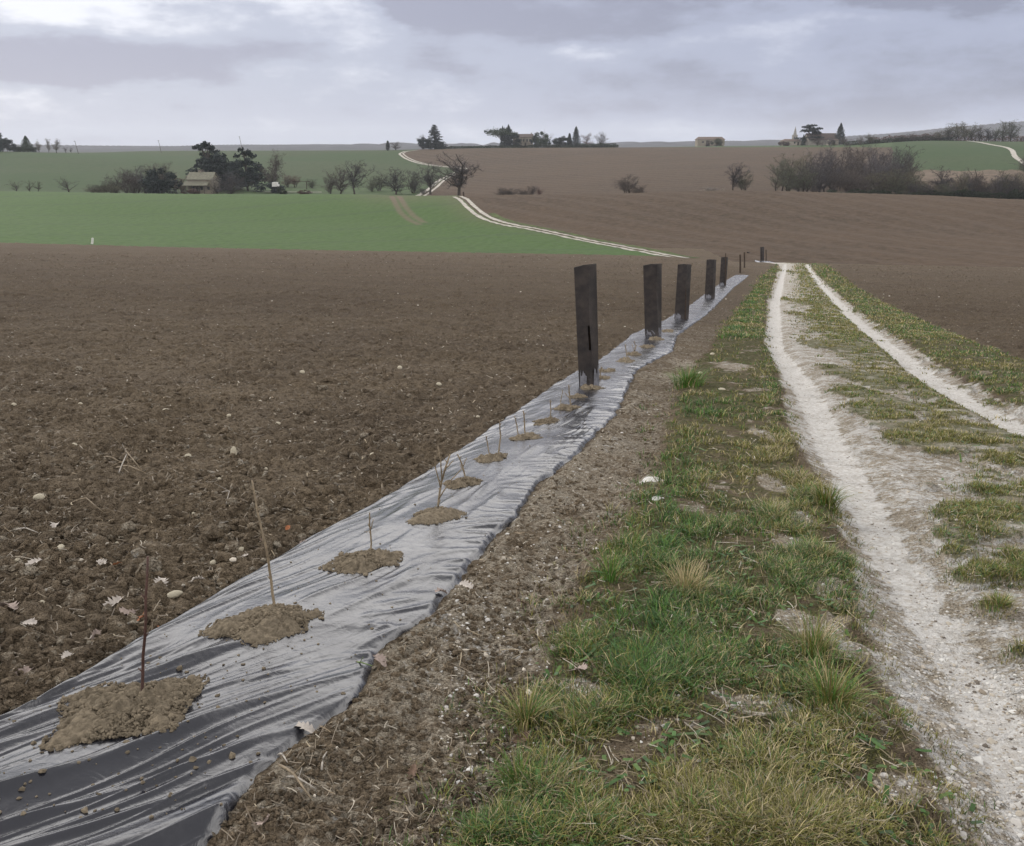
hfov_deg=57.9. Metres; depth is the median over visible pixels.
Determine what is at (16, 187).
bare tree
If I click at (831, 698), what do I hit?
grass tuft
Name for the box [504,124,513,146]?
conifer
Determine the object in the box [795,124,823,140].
cedar
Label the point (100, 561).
oak leaf
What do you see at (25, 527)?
twig
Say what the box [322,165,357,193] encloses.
bare tree
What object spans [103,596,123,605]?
oak leaf
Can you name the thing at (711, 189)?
bare tree
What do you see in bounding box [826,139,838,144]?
shed
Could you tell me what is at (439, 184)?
track
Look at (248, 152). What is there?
cedar
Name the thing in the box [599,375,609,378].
soil mound
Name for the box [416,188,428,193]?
bush
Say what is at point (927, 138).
bare tree
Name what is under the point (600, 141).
bare tree
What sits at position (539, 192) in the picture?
bush
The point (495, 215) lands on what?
grass verge
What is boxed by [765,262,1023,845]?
track
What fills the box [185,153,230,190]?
evergreen tree
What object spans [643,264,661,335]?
tree guard
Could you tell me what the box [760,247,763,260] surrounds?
tree guard
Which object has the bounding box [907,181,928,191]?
bare tree
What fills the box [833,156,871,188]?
bare tree
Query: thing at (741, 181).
bare tree
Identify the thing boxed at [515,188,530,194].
bush
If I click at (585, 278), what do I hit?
tree guard
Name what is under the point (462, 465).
sapling
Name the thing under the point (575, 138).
conifer
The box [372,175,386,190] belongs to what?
bare tree
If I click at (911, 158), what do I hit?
bare tree
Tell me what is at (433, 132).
conifer
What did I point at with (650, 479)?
stone
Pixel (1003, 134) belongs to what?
bare tree
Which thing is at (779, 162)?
bare tree
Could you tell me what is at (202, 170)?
farmhouse
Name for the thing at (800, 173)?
bare tree
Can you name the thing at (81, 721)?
soil mound
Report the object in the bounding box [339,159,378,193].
bare tree
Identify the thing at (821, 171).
bare tree
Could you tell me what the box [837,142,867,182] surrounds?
bare tree
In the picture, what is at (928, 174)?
dry grass bank
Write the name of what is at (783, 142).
evergreen bush
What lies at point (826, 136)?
barn
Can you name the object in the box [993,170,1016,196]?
bare tree
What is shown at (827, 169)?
bare tree
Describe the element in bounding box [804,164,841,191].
bare tree
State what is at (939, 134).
bare tree
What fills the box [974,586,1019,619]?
grass tuft
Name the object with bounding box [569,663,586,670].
oak leaf
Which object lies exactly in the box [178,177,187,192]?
bare tree
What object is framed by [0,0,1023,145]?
sky
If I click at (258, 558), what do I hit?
root fibres
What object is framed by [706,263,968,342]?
grass
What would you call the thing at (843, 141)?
bare tree
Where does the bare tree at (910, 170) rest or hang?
on the ploughed hillside
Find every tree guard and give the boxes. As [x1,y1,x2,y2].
[574,264,598,385]
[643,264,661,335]
[674,264,690,318]
[705,259,715,297]
[719,253,727,285]
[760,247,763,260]
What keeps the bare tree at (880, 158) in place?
on the ploughed hillside
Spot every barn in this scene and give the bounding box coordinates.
[695,137,724,146]
[804,133,836,144]
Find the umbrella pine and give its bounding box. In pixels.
[484,126,517,138]
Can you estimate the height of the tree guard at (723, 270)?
1.629 m
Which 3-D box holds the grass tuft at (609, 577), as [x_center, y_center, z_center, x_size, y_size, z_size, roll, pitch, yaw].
[0.393,0.549,3.679,0.360,0.208,0.276,11,20,32]
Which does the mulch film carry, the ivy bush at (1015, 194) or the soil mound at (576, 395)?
the soil mound at (576, 395)
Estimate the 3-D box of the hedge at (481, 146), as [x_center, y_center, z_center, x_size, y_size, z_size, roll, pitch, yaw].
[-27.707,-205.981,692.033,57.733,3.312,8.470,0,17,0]
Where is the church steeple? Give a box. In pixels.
[792,127,797,138]
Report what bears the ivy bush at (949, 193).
on the ploughed hillside
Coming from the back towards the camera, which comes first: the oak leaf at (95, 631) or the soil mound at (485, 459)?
the soil mound at (485, 459)
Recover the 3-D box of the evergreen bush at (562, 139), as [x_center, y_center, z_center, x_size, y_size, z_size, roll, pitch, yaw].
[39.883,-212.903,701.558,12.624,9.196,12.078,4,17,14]
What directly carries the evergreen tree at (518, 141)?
on the ploughed hillside
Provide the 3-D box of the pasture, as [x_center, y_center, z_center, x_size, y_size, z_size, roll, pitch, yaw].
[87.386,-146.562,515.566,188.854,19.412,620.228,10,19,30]
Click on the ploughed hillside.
(581, 195)
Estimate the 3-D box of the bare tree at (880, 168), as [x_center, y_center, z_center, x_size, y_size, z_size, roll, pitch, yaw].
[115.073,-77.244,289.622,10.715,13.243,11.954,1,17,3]
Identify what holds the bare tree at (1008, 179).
on the ploughed hillside
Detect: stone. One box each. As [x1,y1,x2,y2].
[33,494,44,500]
[57,544,64,550]
[167,590,182,597]
[230,446,236,454]
[642,477,658,482]
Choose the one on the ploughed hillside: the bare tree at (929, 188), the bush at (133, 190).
the bare tree at (929, 188)
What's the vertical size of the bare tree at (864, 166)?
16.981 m
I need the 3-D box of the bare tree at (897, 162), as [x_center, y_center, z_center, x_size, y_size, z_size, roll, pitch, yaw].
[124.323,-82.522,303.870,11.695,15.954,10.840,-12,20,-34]
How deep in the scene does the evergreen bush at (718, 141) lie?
746.92 m
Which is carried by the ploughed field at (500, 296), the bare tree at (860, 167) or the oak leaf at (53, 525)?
the oak leaf at (53, 525)
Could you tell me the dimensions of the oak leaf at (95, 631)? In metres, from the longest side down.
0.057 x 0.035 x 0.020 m
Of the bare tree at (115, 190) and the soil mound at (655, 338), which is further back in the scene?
the bare tree at (115, 190)
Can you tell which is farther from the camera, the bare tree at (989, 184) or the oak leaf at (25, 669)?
the bare tree at (989, 184)
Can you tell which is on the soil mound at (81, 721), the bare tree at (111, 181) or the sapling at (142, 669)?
the sapling at (142, 669)
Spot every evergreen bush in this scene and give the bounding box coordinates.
[181,188,200,193]
[259,181,285,193]
[276,187,287,193]
[296,190,312,193]
[417,137,432,148]
[422,141,447,148]
[547,138,561,145]
[558,136,572,144]
[711,138,723,145]
[778,141,789,145]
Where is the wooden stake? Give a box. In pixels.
[739,254,740,272]
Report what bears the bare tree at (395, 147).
on the meadow
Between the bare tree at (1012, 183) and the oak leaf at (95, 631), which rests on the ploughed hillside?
the bare tree at (1012, 183)
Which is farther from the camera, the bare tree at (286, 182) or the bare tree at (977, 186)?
the bare tree at (286, 182)
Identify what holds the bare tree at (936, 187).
on the ploughed hillside
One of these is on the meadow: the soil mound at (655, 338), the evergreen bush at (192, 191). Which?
the evergreen bush at (192, 191)
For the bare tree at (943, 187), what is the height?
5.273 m
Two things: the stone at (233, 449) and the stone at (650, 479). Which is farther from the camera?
the stone at (233, 449)
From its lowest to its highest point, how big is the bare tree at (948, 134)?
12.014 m
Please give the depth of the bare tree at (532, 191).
276.60 m
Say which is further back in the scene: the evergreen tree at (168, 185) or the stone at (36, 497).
the evergreen tree at (168, 185)
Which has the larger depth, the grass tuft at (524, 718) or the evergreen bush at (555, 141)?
the evergreen bush at (555, 141)
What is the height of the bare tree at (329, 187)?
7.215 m
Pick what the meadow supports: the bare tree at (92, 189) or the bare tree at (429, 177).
the bare tree at (92, 189)
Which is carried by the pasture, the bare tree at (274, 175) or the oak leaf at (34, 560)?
the bare tree at (274, 175)
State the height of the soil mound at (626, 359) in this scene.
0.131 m
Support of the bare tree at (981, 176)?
on the ploughed hillside
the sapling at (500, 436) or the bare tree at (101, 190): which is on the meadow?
the bare tree at (101, 190)
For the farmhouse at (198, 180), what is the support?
on the meadow
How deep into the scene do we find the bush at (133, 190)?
329.27 m
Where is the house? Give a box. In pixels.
[780,139,801,145]
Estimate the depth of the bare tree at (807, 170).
289.24 m
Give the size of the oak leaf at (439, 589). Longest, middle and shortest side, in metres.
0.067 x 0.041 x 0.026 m
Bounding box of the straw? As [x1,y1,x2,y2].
[1,302,1018,845]
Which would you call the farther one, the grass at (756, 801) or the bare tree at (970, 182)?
the bare tree at (970, 182)
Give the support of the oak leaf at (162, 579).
on the soil crumbs at (28, 638)
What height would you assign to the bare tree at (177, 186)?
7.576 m
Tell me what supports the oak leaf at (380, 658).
on the grass verge at (701, 333)
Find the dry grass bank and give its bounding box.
[915,169,1023,180]
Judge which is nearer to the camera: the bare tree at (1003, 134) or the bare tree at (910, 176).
the bare tree at (910, 176)
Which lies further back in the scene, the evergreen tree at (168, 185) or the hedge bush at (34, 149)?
the hedge bush at (34, 149)
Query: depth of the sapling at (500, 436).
6.10 m
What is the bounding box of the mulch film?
[0,275,748,845]
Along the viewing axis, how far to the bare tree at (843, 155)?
321.21 m
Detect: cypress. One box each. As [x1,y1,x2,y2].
[386,140,389,150]
[567,133,571,147]
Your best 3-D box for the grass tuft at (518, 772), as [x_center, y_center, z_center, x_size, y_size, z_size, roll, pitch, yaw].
[0.024,0.864,2.275,0.254,0.144,0.262,0,17,0]
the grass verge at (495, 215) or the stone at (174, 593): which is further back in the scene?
the grass verge at (495, 215)
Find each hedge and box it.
[443,145,512,148]
[512,144,618,147]
[577,143,615,147]
[844,136,955,145]
[869,133,1023,142]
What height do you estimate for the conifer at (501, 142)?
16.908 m
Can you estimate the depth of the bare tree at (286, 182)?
386.34 m
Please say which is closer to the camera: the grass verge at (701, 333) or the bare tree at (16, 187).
the grass verge at (701, 333)
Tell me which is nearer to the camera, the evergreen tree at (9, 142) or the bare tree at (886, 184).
the bare tree at (886, 184)
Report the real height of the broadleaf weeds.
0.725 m
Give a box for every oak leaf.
[0,601,18,609]
[15,666,33,675]
[22,617,36,624]
[25,557,42,564]
[50,521,59,527]
[61,651,71,658]
[90,629,101,639]
[96,558,106,564]
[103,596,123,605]
[119,607,135,614]
[153,576,168,585]
[191,575,204,580]
[254,814,269,824]
[296,721,317,732]
[373,653,387,666]
[406,764,416,778]
[435,587,446,593]
[458,579,473,588]
[511,728,532,742]
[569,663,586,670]
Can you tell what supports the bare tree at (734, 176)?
on the ploughed hillside
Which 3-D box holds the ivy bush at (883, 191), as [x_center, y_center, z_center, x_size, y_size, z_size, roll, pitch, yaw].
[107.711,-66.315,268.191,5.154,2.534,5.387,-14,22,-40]
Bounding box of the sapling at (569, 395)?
[565,385,571,404]
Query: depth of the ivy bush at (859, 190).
268.11 m
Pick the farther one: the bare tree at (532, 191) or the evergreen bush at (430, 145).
the evergreen bush at (430, 145)
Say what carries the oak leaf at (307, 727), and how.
on the grass verge at (701, 333)
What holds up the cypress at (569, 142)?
on the ploughed hillside
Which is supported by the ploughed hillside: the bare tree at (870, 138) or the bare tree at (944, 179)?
the bare tree at (944, 179)
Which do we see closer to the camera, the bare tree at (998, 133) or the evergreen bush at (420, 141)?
the bare tree at (998, 133)
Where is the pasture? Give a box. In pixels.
[244,142,892,195]
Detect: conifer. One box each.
[19,136,37,151]
[148,168,163,193]
[423,125,446,148]
[499,126,505,145]
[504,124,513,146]
[571,126,580,145]
[835,123,845,144]
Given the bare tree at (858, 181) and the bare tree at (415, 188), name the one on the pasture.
the bare tree at (415, 188)
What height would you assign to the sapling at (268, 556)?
0.525 m
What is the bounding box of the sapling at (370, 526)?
[368,512,373,548]
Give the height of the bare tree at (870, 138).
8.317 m
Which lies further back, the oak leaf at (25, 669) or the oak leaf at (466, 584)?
the oak leaf at (466, 584)
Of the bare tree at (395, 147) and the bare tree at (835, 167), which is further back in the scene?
the bare tree at (395, 147)
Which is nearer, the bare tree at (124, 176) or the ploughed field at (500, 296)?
the ploughed field at (500, 296)
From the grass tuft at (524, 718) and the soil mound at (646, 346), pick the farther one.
the soil mound at (646, 346)
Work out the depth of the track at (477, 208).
162.48 m
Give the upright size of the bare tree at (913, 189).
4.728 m
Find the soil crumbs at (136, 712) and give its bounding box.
[38,386,605,751]
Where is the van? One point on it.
(275, 184)
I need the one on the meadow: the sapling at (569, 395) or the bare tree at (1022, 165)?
the bare tree at (1022, 165)
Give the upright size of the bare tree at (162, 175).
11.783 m
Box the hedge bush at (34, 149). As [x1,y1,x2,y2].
[24,146,40,151]
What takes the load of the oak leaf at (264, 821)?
on the grass verge at (701, 333)
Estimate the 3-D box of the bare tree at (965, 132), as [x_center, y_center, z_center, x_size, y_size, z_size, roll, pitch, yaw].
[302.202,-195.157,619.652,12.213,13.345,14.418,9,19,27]
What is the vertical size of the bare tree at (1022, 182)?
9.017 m
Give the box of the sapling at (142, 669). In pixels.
[138,556,148,690]
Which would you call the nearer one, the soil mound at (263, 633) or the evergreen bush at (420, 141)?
the soil mound at (263, 633)
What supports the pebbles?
on the ploughed field at (500, 296)
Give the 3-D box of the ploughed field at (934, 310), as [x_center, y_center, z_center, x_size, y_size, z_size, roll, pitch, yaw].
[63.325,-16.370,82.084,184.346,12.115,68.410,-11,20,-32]
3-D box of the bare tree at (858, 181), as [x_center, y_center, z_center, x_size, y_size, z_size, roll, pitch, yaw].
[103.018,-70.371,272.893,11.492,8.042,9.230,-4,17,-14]
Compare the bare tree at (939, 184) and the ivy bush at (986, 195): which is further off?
the bare tree at (939, 184)
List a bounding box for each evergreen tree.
[0,133,11,151]
[0,138,15,151]
[138,168,182,193]
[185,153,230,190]
[216,157,244,188]
[223,157,269,191]
[502,134,521,147]
[530,135,537,146]
[531,131,550,146]
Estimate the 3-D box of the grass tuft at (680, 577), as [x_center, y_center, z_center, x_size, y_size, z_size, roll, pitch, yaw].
[0.663,0.591,3.608,0.370,0.174,0.425,-9,19,-28]
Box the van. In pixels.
[272,182,279,187]
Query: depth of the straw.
3.08 m
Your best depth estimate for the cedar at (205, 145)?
368.53 m
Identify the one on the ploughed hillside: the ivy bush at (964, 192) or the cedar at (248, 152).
the ivy bush at (964, 192)
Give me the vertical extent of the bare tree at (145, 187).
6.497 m
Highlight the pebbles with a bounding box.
[21,291,939,842]
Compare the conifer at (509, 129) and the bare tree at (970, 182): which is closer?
the bare tree at (970, 182)
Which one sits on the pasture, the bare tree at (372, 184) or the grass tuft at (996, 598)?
the bare tree at (372, 184)
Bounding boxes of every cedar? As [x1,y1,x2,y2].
[192,141,226,168]
[232,147,263,190]
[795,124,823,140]
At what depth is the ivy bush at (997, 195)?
267.37 m
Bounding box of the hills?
[1,121,1023,151]
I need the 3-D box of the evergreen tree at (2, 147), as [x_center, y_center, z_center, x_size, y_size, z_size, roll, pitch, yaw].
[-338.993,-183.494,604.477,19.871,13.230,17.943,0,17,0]
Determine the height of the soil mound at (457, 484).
0.117 m
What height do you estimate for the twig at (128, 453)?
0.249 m
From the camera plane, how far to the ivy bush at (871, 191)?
266.95 m
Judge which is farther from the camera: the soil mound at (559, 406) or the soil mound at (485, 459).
the soil mound at (559, 406)
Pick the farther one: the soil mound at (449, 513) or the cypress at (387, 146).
the cypress at (387, 146)
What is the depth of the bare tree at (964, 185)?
269.55 m
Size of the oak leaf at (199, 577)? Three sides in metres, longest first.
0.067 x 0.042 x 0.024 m
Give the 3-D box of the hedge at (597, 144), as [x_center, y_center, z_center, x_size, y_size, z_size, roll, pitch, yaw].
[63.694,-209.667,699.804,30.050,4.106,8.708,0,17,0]
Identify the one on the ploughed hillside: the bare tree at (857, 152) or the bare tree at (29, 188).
the bare tree at (857, 152)
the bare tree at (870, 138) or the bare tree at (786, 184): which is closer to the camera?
the bare tree at (786, 184)
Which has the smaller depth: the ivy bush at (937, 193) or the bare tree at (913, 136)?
the ivy bush at (937, 193)
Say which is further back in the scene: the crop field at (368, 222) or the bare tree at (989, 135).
the bare tree at (989, 135)
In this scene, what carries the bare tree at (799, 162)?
on the ploughed hillside
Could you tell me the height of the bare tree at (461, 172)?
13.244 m
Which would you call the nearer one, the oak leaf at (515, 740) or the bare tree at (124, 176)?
the oak leaf at (515, 740)
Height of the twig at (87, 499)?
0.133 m
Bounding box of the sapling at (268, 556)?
[250,480,277,605]
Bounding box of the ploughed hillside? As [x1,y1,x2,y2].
[402,147,1023,267]
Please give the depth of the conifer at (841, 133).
655.45 m
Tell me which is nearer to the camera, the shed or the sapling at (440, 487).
the sapling at (440, 487)
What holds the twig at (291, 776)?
on the grass verge at (701, 333)
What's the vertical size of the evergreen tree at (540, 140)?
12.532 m
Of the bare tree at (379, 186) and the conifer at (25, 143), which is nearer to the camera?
the bare tree at (379, 186)
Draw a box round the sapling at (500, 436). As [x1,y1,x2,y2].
[498,420,500,451]
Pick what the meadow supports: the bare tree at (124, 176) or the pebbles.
the bare tree at (124, 176)
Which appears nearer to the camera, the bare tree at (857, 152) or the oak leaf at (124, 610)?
the oak leaf at (124, 610)
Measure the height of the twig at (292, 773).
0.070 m
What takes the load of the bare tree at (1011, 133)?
on the meadow
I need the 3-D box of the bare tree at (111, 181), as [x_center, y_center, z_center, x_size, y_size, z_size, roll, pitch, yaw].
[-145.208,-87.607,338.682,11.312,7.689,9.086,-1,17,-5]
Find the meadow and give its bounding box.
[0,141,1023,193]
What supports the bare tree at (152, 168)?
on the meadow
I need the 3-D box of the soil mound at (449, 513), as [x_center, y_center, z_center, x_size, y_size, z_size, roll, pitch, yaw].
[-0.378,0.476,4.574,0.263,0.127,0.481,6,18,18]
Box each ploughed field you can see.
[0,242,747,714]
[828,263,1023,358]
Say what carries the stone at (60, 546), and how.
on the ploughed field at (500, 296)
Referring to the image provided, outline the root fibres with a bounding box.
[0,302,1015,845]
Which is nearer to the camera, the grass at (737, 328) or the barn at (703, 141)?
the grass at (737, 328)
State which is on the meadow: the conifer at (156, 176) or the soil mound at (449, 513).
the conifer at (156, 176)
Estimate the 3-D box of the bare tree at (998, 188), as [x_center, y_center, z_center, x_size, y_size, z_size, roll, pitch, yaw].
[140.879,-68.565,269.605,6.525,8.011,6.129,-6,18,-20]
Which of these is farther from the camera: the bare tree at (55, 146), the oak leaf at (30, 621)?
the bare tree at (55, 146)
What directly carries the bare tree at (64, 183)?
on the meadow
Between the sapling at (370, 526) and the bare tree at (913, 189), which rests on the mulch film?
the sapling at (370, 526)
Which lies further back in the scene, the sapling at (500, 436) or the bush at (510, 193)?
the bush at (510, 193)
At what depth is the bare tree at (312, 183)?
382.10 m
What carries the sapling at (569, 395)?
on the mulch film
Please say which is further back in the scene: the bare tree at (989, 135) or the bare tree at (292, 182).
the bare tree at (989, 135)
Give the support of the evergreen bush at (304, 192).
on the pasture
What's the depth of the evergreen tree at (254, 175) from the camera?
357.78 m
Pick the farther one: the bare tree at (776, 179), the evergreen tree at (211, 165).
the evergreen tree at (211, 165)
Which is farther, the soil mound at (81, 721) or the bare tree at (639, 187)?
the bare tree at (639, 187)
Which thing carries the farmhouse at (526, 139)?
on the ploughed hillside
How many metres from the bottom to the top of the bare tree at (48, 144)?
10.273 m
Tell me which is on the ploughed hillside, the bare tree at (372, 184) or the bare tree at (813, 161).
the bare tree at (813, 161)
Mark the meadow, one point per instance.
(84, 169)
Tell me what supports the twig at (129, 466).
on the ploughed field at (500, 296)
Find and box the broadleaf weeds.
[470,436,1023,845]
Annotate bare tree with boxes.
[6,181,22,190]
[21,181,33,190]
[44,139,51,150]
[50,138,60,152]
[53,178,77,191]
[84,185,100,192]
[86,187,105,192]
[91,181,112,192]
[100,174,123,192]
[101,183,123,192]
[109,168,138,192]
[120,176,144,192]
[122,165,146,192]
[133,171,146,193]
[136,180,151,192]
[141,162,164,179]
[147,161,178,190]
[173,174,183,193]
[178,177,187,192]
[205,179,229,193]
[208,171,254,193]
[257,150,285,189]
[280,175,293,186]
[287,177,300,186]
[303,178,318,187]
[321,177,340,193]
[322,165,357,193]
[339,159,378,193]
[363,179,379,190]
[370,167,414,194]
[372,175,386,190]
[391,142,401,149]
[402,168,423,192]
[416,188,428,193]
[418,162,441,194]
[431,151,481,195]
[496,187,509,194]
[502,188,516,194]
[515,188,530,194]
[526,186,538,194]
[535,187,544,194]
[579,132,592,143]
[593,131,609,144]
[610,174,639,192]
[627,185,650,192]
[694,187,723,190]
[724,161,750,189]
[734,170,753,190]
[764,160,787,190]
[771,153,794,190]
[774,166,804,190]
[779,163,810,191]
[780,155,806,187]
[787,169,817,191]
[788,150,813,190]
[798,161,827,180]
[803,162,825,191]
[804,144,828,187]
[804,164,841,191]
[810,157,849,186]
[812,137,827,145]
[812,144,844,191]
[820,150,854,191]
[820,169,852,190]
[823,145,859,190]
[824,137,834,145]
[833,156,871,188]
[834,168,860,192]
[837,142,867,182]
[839,137,854,143]
[844,172,878,192]
[848,145,883,189]
[849,143,874,186]
[865,133,875,143]
[865,142,891,183]
[866,155,897,190]
[867,167,909,193]
[874,147,896,181]
[881,147,906,190]
[884,146,924,186]
[884,158,912,186]
[885,143,919,173]
[888,165,922,193]
[896,134,908,141]
[898,152,926,190]
[902,169,927,190]
[904,183,922,194]
[907,133,918,140]
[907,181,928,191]
[912,177,934,192]
[919,133,931,140]
[919,185,936,194]
[926,167,957,190]
[926,184,944,192]
[930,131,946,140]
[931,181,949,192]
[939,182,955,193]
[943,125,954,140]
[950,122,965,140]
[953,171,975,193]
[957,174,979,190]
[958,122,972,140]
[958,168,987,182]
[962,122,980,140]
[967,177,987,193]
[972,178,994,193]
[975,125,987,140]
[981,181,995,195]
[982,128,997,140]
[989,174,1009,194]
[991,127,1000,140]
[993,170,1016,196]
[996,171,1020,196]
[998,120,1015,141]
[1004,120,1022,141]
[1004,176,1023,193]
[1010,156,1023,168]
[1010,171,1023,198]
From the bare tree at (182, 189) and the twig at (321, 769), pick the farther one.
the bare tree at (182, 189)
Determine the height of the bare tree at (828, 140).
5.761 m
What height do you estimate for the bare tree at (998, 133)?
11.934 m
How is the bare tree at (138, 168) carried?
on the meadow
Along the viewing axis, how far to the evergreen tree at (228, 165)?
366.06 m
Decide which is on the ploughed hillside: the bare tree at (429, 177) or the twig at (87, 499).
the bare tree at (429, 177)
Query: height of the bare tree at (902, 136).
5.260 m
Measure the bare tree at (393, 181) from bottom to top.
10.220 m
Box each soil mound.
[44,675,202,748]
[201,604,321,643]
[322,548,402,573]
[407,508,464,523]
[443,476,481,488]
[475,452,506,462]
[508,432,543,440]
[533,416,558,424]
[554,404,580,410]
[570,393,586,397]
[581,384,602,389]
[599,368,615,371]
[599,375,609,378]
[616,357,634,362]
[627,351,641,355]
[639,344,654,347]
[649,336,663,339]
[662,329,673,332]
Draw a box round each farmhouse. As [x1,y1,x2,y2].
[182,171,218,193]
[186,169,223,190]
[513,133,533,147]
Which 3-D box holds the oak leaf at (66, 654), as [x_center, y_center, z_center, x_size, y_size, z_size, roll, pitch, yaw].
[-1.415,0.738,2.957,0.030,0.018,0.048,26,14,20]
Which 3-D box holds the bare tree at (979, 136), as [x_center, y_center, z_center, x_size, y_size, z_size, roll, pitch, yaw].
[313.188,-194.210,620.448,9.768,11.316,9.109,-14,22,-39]
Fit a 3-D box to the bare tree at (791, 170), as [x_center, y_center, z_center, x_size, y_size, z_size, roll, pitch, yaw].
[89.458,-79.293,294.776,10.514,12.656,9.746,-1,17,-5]
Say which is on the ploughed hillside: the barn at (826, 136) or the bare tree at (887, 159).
the bare tree at (887, 159)
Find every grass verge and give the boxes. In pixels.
[207,261,955,845]
[488,213,698,257]
[805,263,1023,403]
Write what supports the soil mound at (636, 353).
on the mulch film
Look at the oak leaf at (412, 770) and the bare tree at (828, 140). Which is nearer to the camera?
the oak leaf at (412, 770)
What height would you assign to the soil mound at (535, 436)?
0.113 m
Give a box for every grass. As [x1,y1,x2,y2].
[360,333,1023,845]
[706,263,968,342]
[743,333,1023,617]
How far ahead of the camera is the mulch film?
2.95 m
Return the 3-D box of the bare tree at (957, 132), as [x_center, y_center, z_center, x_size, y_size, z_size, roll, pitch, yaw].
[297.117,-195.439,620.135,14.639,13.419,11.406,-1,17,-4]
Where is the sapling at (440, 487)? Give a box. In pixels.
[435,447,461,505]
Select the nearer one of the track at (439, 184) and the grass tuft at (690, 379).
the grass tuft at (690, 379)
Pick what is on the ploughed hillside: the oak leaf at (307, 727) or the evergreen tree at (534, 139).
the evergreen tree at (534, 139)
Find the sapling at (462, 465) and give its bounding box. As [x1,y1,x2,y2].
[457,454,466,475]
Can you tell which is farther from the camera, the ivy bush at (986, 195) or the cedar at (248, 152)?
the cedar at (248, 152)
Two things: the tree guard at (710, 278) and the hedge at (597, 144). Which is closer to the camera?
the tree guard at (710, 278)
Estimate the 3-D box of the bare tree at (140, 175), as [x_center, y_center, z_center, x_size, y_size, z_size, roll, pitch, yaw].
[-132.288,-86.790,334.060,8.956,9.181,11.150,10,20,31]
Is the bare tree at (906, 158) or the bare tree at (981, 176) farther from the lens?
the bare tree at (906, 158)
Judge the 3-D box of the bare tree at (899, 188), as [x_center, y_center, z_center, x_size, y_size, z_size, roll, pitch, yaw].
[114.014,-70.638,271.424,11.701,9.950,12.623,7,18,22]
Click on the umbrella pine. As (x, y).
(500, 133)
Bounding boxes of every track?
[399,150,467,195]
[454,196,687,257]
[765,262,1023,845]
[971,141,1022,163]
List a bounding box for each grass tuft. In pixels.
[477,673,576,735]
[479,737,563,796]
[575,538,643,583]
[648,550,739,595]
[661,363,716,389]
[763,601,871,664]
[766,639,901,724]
[800,475,860,513]
[811,541,847,559]
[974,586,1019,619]
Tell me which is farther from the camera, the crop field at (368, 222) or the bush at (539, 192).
the bush at (539, 192)
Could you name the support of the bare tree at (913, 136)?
on the meadow
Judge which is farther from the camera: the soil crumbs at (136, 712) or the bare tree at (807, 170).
the bare tree at (807, 170)
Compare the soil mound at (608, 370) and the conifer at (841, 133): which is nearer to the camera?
the soil mound at (608, 370)
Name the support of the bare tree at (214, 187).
on the meadow
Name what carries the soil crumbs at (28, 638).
on the ploughed field at (500, 296)
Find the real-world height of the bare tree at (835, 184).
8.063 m
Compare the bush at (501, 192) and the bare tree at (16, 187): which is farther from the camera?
the bare tree at (16, 187)
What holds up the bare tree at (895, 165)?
on the ploughed hillside
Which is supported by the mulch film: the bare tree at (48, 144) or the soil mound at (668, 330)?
the soil mound at (668, 330)
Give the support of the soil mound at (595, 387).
on the mulch film
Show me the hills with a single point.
(314, 147)
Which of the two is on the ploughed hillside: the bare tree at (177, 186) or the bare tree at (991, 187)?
the bare tree at (991, 187)
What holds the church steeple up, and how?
on the meadow
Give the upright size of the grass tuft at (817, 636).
0.179 m
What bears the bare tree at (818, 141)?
on the pasture
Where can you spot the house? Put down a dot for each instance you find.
(793, 142)
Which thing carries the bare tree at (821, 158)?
on the ploughed hillside
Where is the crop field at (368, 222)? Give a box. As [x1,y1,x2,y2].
[0,191,658,255]
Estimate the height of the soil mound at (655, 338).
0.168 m
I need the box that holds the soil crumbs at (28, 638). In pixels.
[0,252,1023,845]
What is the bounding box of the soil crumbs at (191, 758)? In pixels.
[0,412,582,818]
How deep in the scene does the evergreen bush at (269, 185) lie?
347.19 m
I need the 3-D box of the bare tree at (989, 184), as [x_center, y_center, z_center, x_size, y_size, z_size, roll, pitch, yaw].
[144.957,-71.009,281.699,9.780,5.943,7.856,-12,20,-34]
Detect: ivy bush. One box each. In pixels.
[845,189,865,192]
[866,189,880,193]
[877,189,891,193]
[912,192,925,194]
[925,190,944,195]
[941,191,959,196]
[954,189,972,196]
[970,191,983,197]
[977,192,992,197]
[991,192,1009,198]
[1003,189,1023,198]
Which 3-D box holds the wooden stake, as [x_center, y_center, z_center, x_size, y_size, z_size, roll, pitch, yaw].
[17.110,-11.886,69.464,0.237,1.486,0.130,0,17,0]
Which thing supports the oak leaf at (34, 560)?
on the soil crumbs at (28, 638)
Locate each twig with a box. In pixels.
[14,524,37,532]
[72,484,103,512]
[112,434,141,469]
[116,457,145,472]
[278,762,311,798]
[286,768,315,788]
[320,752,326,770]
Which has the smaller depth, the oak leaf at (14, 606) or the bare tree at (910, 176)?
the oak leaf at (14, 606)
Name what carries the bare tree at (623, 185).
on the ploughed hillside
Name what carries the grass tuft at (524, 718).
on the grass verge at (701, 333)
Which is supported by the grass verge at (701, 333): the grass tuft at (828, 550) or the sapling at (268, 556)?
the grass tuft at (828, 550)
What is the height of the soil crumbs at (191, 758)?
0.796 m

